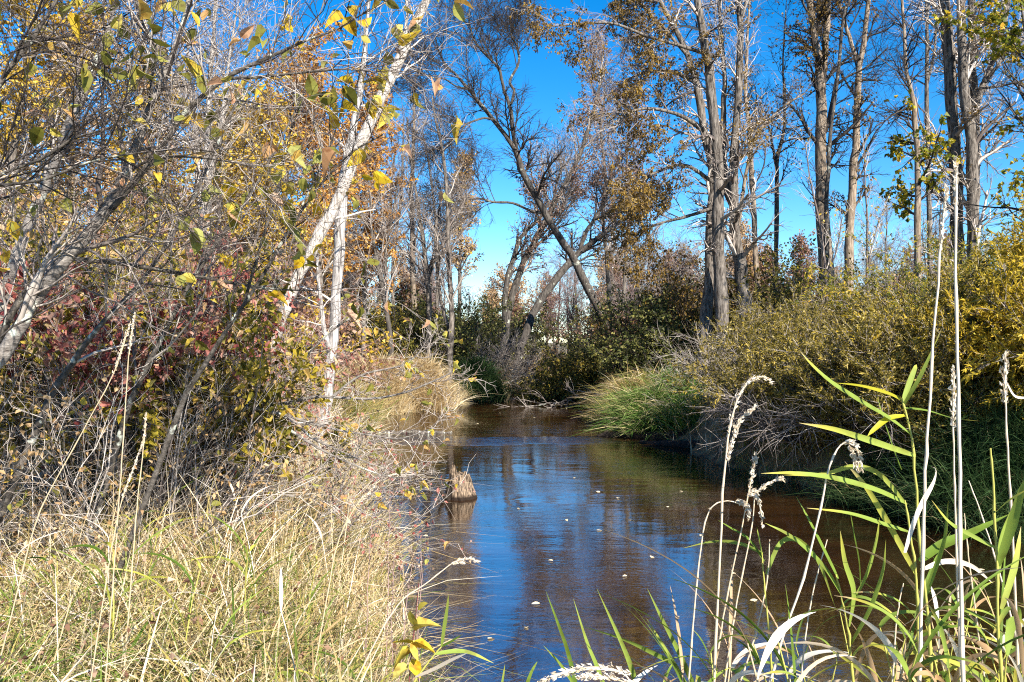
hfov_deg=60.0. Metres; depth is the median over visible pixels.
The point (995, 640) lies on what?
reed shoot
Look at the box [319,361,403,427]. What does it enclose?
grass tussock
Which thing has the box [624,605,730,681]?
reed shoot
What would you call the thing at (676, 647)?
spear grass
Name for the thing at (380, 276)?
slim tree
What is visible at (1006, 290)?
willow shrub
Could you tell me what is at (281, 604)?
grass plant
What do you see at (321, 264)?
autumn tree
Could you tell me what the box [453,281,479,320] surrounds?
tree
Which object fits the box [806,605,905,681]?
reed shoot
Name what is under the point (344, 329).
undergrowth bush
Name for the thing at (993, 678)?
reed shoot
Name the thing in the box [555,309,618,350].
undergrowth bush
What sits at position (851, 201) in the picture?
leaning tree
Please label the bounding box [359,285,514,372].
leafy bush
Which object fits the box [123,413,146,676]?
grass stalk
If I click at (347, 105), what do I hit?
slim tree
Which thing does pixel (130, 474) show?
grass stalk
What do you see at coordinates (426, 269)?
slim tree
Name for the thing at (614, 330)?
leafy bush
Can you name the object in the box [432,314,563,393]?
bare shrub
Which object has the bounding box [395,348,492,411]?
grass tussock
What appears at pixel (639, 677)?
reed shoot
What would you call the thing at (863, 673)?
reed shoot
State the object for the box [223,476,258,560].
grass plant
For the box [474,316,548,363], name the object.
leafy bush
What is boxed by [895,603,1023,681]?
reed shoot
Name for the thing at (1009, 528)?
reed shoot
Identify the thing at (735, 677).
reed shoot
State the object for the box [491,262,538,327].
tree
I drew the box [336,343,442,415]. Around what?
grass tussock
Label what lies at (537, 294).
tree
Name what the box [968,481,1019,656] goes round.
grass stalk
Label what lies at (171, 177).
tree
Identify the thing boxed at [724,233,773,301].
tree
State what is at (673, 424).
grass tussock
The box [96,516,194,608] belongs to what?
grass plant
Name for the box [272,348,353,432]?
leafy shrub
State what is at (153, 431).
leafy shrub
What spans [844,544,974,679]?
reed shoot
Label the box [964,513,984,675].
grass stalk
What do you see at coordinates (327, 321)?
undergrowth bush
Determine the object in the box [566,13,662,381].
slim tree
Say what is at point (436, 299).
slim tree
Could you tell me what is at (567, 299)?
tree
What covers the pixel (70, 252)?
alder shrub
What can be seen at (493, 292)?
tree
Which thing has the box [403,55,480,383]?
slim tree
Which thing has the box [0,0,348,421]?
alder shrub
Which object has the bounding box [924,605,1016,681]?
reed shoot
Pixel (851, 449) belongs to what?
grass stalk
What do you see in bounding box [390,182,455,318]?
tree
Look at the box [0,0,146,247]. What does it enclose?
autumn tree
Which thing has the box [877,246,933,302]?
tree
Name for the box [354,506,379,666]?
dried weed
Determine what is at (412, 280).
slim tree
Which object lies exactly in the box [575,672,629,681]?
grass stalk
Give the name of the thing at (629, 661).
spear grass
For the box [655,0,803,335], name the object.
bare tree
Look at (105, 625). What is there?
fallen leaves
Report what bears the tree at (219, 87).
on the ground at (709, 452)
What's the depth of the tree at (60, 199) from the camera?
34.55 m
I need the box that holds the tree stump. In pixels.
[438,462,477,500]
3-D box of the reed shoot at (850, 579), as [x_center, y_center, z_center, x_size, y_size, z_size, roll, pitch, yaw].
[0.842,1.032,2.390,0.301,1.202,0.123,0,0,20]
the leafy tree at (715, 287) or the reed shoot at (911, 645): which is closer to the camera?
the reed shoot at (911, 645)
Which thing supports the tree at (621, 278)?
on the ground at (709, 452)
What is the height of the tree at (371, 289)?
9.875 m
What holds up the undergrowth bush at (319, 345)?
on the ground at (709, 452)
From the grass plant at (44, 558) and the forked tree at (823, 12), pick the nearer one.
the grass plant at (44, 558)
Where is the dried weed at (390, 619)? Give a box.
[379,538,403,680]
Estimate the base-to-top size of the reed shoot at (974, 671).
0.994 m
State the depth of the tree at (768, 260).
55.81 m
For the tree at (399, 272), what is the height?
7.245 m
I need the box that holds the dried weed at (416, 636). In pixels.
[405,540,434,681]
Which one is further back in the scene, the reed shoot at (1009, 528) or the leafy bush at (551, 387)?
the leafy bush at (551, 387)
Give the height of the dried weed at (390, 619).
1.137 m
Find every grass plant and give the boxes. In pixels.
[0,529,69,665]
[17,554,57,640]
[42,542,114,672]
[54,513,180,633]
[81,552,213,658]
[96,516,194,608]
[107,510,188,569]
[116,475,203,558]
[173,527,236,603]
[173,587,278,681]
[184,484,276,612]
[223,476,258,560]
[243,527,297,664]
[251,490,288,520]
[267,645,369,681]
[269,542,355,651]
[270,568,298,681]
[304,513,352,610]
[328,597,387,662]
[358,665,421,681]
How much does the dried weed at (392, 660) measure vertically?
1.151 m
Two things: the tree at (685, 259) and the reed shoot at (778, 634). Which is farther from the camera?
the tree at (685, 259)
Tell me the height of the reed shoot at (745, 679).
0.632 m
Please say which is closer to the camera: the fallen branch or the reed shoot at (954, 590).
the reed shoot at (954, 590)
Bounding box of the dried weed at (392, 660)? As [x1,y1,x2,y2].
[389,550,421,681]
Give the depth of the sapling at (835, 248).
19.99 m
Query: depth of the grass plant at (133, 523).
5.80 m
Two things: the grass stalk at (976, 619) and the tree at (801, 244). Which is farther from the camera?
the tree at (801, 244)
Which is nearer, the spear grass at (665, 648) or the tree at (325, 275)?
the spear grass at (665, 648)
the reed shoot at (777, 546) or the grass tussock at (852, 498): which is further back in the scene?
the grass tussock at (852, 498)
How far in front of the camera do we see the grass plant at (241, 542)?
5.29 m
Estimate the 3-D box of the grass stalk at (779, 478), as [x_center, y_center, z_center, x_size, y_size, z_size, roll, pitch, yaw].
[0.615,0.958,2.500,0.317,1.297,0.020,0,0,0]
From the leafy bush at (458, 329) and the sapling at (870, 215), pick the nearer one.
the sapling at (870, 215)
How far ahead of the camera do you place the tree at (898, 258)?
79.15 m
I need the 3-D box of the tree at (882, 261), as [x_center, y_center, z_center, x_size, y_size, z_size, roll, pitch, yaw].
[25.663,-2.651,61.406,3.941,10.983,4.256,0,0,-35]
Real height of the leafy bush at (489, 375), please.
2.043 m
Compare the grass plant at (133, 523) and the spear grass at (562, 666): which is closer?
the spear grass at (562, 666)
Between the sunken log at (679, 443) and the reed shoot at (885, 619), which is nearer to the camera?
the reed shoot at (885, 619)
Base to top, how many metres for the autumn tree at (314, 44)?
10.342 m
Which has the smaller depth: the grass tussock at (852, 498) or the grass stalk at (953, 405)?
the grass stalk at (953, 405)
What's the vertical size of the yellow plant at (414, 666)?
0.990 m
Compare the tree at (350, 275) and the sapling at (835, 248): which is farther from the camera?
the tree at (350, 275)
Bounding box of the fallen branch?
[500,381,600,407]
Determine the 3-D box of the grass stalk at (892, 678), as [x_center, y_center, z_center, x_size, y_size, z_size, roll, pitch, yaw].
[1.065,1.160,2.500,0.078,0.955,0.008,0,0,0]
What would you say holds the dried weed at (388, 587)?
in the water
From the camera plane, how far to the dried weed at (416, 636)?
4.70 m
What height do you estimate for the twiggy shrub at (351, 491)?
2.287 m
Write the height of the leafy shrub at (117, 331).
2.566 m
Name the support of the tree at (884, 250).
on the ground at (709, 452)
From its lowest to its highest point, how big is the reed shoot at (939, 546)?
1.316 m
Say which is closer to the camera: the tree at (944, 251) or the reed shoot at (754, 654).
the reed shoot at (754, 654)
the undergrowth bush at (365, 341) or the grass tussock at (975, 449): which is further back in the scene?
the undergrowth bush at (365, 341)
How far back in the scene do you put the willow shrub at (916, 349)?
12.12 m
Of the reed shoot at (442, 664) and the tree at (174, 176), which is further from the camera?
the tree at (174, 176)
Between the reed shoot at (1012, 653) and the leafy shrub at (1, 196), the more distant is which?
the leafy shrub at (1, 196)
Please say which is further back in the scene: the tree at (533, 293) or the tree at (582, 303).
the tree at (533, 293)
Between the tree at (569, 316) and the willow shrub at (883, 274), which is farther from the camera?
the tree at (569, 316)
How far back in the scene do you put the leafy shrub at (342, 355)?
10.53 m
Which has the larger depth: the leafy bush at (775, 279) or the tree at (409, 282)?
the tree at (409, 282)
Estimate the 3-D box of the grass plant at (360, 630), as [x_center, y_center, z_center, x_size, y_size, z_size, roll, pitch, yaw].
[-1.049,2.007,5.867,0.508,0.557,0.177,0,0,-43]
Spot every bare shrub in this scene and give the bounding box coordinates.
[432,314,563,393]
[602,322,739,426]
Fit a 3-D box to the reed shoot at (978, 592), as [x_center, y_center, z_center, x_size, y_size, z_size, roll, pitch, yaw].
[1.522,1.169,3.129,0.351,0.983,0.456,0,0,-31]
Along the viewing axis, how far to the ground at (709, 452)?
13.85 m
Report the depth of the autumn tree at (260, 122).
20.72 m
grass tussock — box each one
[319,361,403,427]
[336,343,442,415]
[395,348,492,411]
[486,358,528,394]
[559,359,685,425]
[576,359,709,438]
[618,369,724,439]
[777,376,1023,543]
[788,425,948,516]
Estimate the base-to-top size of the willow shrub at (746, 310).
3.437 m
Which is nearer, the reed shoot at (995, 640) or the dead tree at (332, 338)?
the reed shoot at (995, 640)
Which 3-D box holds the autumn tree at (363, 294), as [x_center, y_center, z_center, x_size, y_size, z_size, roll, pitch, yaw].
[-5.192,-4.017,30.352,3.092,11.181,4.040,0,0,-39]
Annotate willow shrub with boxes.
[658,282,842,394]
[662,273,878,427]
[672,304,944,471]
[697,270,934,440]
[732,292,1015,485]
[766,239,1023,464]
[787,206,1023,323]
[791,262,950,326]
[837,191,1023,426]
[847,223,1010,308]
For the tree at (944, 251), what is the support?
on the ground at (709, 452)
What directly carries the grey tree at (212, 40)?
on the ground at (709, 452)
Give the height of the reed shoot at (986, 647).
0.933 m
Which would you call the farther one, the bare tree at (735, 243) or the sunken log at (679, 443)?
the bare tree at (735, 243)
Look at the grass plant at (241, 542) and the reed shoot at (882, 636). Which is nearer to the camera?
the reed shoot at (882, 636)
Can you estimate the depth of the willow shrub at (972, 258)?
19.91 m
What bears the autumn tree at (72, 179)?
on the ground at (709, 452)
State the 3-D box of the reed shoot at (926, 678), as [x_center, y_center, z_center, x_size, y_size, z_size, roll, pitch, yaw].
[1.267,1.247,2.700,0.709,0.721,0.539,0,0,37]
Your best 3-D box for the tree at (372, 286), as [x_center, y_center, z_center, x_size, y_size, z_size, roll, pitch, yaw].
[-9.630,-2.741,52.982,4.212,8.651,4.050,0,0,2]
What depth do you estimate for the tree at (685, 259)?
53.97 m
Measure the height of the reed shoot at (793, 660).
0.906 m
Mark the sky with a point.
(552, 79)
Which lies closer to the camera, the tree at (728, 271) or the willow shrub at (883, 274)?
the willow shrub at (883, 274)
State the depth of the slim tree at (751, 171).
28.90 m
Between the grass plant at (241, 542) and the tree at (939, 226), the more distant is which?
the tree at (939, 226)
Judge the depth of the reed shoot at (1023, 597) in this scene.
3.42 m
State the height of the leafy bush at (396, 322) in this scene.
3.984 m
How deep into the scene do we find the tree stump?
12.29 m
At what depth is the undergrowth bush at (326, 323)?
24.75 m
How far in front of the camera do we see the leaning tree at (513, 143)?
33.54 m
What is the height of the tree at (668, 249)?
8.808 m
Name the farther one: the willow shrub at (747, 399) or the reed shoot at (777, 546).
the willow shrub at (747, 399)
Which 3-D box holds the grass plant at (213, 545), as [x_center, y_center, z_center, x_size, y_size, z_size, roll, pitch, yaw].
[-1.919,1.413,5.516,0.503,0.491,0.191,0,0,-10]
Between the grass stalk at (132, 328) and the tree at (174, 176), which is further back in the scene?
the tree at (174, 176)
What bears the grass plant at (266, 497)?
on the ground at (709, 452)
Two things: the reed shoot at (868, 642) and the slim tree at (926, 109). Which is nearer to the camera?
the reed shoot at (868, 642)
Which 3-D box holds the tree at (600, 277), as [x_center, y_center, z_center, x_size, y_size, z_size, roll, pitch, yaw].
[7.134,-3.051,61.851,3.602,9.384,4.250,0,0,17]
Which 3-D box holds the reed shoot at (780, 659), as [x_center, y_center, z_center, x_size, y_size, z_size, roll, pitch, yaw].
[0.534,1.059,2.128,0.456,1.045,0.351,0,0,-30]
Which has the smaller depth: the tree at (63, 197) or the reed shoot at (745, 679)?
the reed shoot at (745, 679)
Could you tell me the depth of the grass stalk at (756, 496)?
2.45 m
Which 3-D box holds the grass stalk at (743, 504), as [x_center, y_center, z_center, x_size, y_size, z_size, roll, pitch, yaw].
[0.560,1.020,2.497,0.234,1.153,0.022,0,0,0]
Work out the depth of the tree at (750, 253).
55.53 m
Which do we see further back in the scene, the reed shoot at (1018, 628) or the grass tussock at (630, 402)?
the grass tussock at (630, 402)
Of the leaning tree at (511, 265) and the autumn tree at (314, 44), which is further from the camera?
the leaning tree at (511, 265)
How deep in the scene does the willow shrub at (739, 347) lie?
16.95 m
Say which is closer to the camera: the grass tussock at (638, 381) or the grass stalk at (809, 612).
the grass stalk at (809, 612)
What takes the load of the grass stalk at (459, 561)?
on the ground at (709, 452)
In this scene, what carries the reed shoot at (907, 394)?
on the ground at (709, 452)
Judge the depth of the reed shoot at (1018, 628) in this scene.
2.01 m
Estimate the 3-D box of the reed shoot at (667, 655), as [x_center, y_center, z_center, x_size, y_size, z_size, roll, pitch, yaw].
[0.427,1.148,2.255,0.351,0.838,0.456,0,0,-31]
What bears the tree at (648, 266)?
on the ground at (709, 452)
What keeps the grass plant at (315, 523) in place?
on the ground at (709, 452)
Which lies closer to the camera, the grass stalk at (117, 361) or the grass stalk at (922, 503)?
the grass stalk at (922, 503)
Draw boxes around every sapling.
[788,129,854,313]
[847,126,900,290]
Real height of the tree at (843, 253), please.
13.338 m
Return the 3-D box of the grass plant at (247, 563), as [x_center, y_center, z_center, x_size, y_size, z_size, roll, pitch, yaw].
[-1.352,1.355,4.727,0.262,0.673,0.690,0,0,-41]
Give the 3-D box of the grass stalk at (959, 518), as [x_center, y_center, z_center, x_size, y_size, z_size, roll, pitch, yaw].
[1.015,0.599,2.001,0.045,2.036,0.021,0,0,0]
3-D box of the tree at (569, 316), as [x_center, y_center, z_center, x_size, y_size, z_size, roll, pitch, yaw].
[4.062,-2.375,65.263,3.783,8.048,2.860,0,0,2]
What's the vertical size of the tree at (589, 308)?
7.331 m
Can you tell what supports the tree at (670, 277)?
on the ground at (709, 452)
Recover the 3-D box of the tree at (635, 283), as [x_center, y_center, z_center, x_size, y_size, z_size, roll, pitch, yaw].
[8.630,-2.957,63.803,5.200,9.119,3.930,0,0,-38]
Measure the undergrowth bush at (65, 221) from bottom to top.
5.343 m
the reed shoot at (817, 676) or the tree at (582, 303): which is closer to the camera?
the reed shoot at (817, 676)
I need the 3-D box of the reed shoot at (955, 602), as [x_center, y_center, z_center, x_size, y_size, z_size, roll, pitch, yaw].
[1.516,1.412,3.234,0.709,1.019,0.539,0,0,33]
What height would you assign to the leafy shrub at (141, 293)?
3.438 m
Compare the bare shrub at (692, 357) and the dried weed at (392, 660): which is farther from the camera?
the bare shrub at (692, 357)
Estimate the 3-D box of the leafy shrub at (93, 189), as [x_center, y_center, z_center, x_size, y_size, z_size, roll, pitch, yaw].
[-5.659,-0.160,10.972,4.194,3.928,4.806,0,0,0]
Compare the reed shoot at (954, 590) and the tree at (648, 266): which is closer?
the reed shoot at (954, 590)
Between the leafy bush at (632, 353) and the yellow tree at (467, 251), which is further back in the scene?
the yellow tree at (467, 251)
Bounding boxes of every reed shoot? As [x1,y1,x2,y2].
[413,594,492,681]
[498,639,657,681]
[587,629,704,681]
[595,591,757,676]
[608,531,853,681]
[618,656,717,681]
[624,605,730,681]
[635,609,681,681]
[662,575,855,681]
[670,587,707,681]
[676,574,817,681]
[685,521,834,681]
[687,607,817,681]
[723,668,749,681]
[728,569,776,681]
[733,615,837,681]
[735,660,809,681]
[738,576,857,681]
[756,585,801,681]
[764,462,1008,681]
[768,500,885,681]
[784,567,1022,681]
[790,636,836,681]
[801,331,974,681]
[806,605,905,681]
[829,649,982,681]
[834,564,973,679]
[839,557,1023,681]
[839,595,915,681]
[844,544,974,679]
[861,644,910,681]
[862,533,989,677]
[878,610,984,681]
[884,582,971,679]
[888,588,957,677]
[889,629,929,681]
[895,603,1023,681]
[899,583,1023,673]
[903,610,1020,681]
[904,615,988,681]
[906,532,1022,642]
[907,523,1023,681]
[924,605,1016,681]
[929,656,1021,681]
[932,448,1023,681]
[936,606,1022,681]
[941,579,1014,679]
[955,557,1023,674]
[957,629,1015,648]
[964,616,1023,663]
[967,557,1023,681]
[973,598,1023,681]
[998,616,1023,681]
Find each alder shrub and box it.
[0,0,197,328]
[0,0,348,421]
[0,0,436,563]
[0,0,495,368]
[12,266,495,512]
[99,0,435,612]
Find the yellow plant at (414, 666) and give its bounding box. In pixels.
[392,583,439,681]
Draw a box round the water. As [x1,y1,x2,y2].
[342,382,1023,681]
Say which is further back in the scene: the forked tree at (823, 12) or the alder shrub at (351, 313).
the forked tree at (823, 12)
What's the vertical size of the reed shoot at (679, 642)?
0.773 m
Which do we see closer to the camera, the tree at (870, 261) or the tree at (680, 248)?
the tree at (680, 248)
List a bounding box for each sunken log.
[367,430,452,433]
[597,429,686,440]
[639,440,699,448]
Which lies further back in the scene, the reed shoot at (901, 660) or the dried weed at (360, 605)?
the dried weed at (360, 605)
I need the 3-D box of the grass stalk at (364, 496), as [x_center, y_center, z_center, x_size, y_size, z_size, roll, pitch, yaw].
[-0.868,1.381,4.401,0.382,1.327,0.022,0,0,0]
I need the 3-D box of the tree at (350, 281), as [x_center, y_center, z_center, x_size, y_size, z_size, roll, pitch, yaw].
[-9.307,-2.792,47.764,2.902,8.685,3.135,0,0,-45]
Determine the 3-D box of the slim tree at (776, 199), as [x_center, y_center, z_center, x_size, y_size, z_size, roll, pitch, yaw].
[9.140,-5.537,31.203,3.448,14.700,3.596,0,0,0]
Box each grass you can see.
[0,383,548,681]
[246,651,371,681]
[526,661,537,681]
[543,645,572,681]
[546,592,576,681]
[574,602,604,681]
[576,624,685,681]
[599,594,635,679]
[646,618,686,681]
[648,591,694,681]
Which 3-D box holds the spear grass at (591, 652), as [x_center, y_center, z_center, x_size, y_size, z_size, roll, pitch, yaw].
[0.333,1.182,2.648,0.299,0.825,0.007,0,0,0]
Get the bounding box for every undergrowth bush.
[0,177,292,429]
[5,204,393,411]
[33,194,344,370]
[125,251,401,374]
[235,244,405,376]
[269,275,369,370]
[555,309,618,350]
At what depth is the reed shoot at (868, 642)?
3.17 m
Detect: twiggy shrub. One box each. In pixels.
[0,286,380,671]
[0,292,245,619]
[28,293,400,525]
[40,389,475,587]
[53,356,367,482]
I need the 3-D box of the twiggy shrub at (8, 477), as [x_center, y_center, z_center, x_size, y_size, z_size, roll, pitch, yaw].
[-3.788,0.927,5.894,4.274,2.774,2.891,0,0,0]
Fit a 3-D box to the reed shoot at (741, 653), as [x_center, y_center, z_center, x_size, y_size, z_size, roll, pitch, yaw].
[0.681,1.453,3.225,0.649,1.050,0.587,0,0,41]
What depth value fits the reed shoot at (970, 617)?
2.77 m
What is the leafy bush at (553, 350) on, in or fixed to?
on the ground at (709, 452)
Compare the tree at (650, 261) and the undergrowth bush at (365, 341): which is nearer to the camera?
the undergrowth bush at (365, 341)
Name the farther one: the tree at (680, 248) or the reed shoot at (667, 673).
the tree at (680, 248)
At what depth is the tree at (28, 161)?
32.55 m
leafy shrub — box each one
[0,153,290,336]
[0,159,240,529]
[0,180,37,446]
[0,230,296,555]
[0,232,376,545]
[0,244,256,529]
[0,302,335,525]
[1,197,309,468]
[2,187,227,451]
[141,300,367,453]
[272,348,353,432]
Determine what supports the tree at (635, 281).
on the ground at (709, 452)
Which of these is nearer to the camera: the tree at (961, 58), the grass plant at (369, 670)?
the grass plant at (369, 670)
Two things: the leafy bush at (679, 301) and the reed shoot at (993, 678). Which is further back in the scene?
the leafy bush at (679, 301)
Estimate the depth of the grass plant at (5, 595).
4.37 m
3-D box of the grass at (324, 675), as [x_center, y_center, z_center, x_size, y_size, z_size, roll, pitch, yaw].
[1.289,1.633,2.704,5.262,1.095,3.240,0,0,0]
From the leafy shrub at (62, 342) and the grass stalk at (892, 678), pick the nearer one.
the grass stalk at (892, 678)
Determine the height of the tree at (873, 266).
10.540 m
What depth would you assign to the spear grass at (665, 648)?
3.00 m
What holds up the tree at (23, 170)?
on the ground at (709, 452)
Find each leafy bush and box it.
[325,290,471,370]
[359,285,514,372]
[379,284,519,372]
[441,349,537,402]
[456,301,568,366]
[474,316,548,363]
[511,336,618,403]
[520,344,568,371]
[533,290,688,387]
[541,256,736,375]
[554,276,786,385]
[563,272,730,371]
[572,241,809,378]
[664,230,924,367]
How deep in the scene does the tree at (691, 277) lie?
54.34 m
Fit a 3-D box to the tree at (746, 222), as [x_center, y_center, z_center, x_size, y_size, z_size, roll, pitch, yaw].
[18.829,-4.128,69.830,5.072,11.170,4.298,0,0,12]
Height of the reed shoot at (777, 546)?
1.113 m
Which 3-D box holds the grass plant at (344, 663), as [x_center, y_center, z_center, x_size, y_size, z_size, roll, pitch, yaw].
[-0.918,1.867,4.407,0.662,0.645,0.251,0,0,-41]
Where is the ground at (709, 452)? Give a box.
[1,342,1022,681]
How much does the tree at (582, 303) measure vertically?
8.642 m
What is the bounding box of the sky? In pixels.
[0,0,1023,342]
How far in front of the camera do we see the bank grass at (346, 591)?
5.25 m
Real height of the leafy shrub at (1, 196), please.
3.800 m
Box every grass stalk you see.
[0,321,131,659]
[90,439,143,681]
[104,312,135,681]
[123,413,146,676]
[311,486,374,681]
[355,557,479,681]
[537,662,632,681]
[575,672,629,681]
[688,499,751,681]
[713,375,773,681]
[717,451,784,658]
[724,488,764,681]
[739,539,769,681]
[769,439,863,681]
[801,540,826,679]
[891,583,903,681]
[904,184,949,681]
[948,365,960,681]
[952,156,965,681]
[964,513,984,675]
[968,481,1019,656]
[999,351,1023,681]
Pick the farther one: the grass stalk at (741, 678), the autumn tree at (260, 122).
the autumn tree at (260, 122)
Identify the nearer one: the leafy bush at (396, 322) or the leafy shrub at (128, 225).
the leafy shrub at (128, 225)
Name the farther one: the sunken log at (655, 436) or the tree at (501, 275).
the tree at (501, 275)
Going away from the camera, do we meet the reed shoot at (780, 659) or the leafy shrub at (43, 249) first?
the reed shoot at (780, 659)
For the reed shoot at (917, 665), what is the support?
on the ground at (709, 452)
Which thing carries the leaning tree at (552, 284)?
on the ground at (709, 452)
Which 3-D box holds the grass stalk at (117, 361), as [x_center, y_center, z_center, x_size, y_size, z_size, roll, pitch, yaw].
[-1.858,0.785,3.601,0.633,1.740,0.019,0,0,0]
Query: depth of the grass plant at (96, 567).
4.26 m
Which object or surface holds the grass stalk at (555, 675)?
on the ground at (709, 452)
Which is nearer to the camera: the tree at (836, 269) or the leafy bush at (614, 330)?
the leafy bush at (614, 330)
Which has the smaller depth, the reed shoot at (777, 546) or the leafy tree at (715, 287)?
the reed shoot at (777, 546)
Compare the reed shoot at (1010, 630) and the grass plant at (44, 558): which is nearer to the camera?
the reed shoot at (1010, 630)
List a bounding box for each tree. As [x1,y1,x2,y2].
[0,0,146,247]
[0,0,161,252]
[0,43,85,263]
[0,116,59,214]
[20,143,101,256]
[35,176,80,217]
[91,35,215,277]
[93,118,193,259]
[105,0,292,239]
[133,145,188,268]
[150,72,363,312]
[174,77,262,265]
[183,6,361,309]
[190,168,275,295]
[243,118,296,286]
[261,46,389,373]
[270,0,437,351]
[278,0,398,465]
[285,187,333,317]
[312,177,354,307]
[324,232,367,344]
[329,118,430,361]
[329,249,368,330]
[334,64,418,359]
[344,223,383,343]
[357,241,383,317]
[369,0,622,381]
[372,131,416,309]
[373,238,435,316]
[376,245,425,316]
[387,104,489,359]
[389,101,423,307]
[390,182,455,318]
[391,63,433,349]
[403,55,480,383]
[411,117,469,312]
[431,254,457,320]
[445,149,483,317]
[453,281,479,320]
[475,275,503,318]
[486,177,574,381]
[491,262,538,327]
[505,0,760,374]
[506,20,626,358]
[507,136,696,392]
[507,285,526,324]
[522,233,590,350]
[523,271,542,333]
[529,273,562,342]
[549,266,586,340]
[553,267,583,352]
[554,227,596,331]
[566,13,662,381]
[566,264,587,337]
[579,187,631,315]
[582,293,601,329]
[589,234,631,313]
[595,250,637,324]
[611,239,659,310]
[613,170,673,300]
[621,242,652,312]
[634,236,668,304]
[643,242,681,290]
[645,222,699,297]
[654,262,689,294]
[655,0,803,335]
[656,241,703,304]
[672,233,701,285]
[680,204,733,306]
[691,232,704,280]
[705,1,849,316]
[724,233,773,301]
[725,221,772,302]
[726,218,771,277]
[728,0,828,306]
[749,243,789,300]
[768,0,889,310]
[780,229,818,303]
[791,0,926,303]
[791,250,818,306]
[796,0,900,310]
[832,224,862,284]
[834,254,854,301]
[853,180,911,303]
[854,228,906,297]
[857,232,891,293]
[858,245,883,293]
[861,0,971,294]
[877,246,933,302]
[878,0,966,289]
[888,248,921,283]
[891,160,965,294]
[901,0,1023,281]
[908,227,966,292]
[931,0,1023,226]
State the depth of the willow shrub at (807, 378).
12.02 m
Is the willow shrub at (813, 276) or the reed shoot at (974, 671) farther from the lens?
the willow shrub at (813, 276)
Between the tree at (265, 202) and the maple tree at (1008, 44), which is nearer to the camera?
the maple tree at (1008, 44)
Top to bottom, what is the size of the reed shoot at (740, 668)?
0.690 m
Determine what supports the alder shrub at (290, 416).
on the ground at (709, 452)
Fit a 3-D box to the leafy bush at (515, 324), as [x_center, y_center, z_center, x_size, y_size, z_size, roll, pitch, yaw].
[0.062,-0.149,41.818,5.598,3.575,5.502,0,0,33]
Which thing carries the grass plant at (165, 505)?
on the ground at (709, 452)
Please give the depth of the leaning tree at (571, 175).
40.41 m
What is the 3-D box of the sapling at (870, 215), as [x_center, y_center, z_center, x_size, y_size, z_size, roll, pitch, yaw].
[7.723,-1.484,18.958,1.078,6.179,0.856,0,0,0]
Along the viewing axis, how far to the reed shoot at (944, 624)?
2.62 m
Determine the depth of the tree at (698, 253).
69.11 m
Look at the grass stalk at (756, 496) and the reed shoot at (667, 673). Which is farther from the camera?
the reed shoot at (667, 673)
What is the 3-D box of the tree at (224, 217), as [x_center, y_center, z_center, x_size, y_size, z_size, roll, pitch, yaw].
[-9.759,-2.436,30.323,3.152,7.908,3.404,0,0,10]
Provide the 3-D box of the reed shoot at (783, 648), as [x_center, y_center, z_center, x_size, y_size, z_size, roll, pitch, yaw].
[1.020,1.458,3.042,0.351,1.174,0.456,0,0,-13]
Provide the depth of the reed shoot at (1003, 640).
2.67 m
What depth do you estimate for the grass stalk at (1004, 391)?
2.20 m
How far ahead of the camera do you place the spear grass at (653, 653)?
2.80 m
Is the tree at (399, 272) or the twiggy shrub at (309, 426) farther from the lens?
the tree at (399, 272)
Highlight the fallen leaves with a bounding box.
[0,455,414,681]
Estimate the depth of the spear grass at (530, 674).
2.85 m
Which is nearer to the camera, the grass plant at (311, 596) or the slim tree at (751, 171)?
the grass plant at (311, 596)
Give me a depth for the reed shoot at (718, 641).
2.44 m
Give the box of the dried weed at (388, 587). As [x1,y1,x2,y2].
[378,493,399,679]
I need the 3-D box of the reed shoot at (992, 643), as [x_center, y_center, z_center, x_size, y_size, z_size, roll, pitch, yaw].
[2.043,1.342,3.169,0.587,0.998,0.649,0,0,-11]
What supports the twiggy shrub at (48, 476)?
on the ground at (709, 452)
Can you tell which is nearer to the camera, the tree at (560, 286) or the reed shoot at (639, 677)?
the reed shoot at (639, 677)
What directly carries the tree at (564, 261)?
on the ground at (709, 452)
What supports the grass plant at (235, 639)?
on the ground at (709, 452)
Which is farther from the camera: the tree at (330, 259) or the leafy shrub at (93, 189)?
the tree at (330, 259)
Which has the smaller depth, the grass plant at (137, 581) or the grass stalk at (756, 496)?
the grass stalk at (756, 496)
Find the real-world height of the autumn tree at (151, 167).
9.863 m
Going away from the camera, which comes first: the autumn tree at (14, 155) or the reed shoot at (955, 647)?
the reed shoot at (955, 647)
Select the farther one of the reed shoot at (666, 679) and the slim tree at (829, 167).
the slim tree at (829, 167)
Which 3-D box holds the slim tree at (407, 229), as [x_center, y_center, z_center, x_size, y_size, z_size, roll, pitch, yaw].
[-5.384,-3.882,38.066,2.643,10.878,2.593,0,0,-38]
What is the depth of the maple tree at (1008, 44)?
19.18 m
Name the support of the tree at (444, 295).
on the ground at (709, 452)
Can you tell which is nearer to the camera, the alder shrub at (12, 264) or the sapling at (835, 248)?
the alder shrub at (12, 264)
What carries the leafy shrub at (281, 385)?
on the ground at (709, 452)
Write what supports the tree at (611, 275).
on the ground at (709, 452)
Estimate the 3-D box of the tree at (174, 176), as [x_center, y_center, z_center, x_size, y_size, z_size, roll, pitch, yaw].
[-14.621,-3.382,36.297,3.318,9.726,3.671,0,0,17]

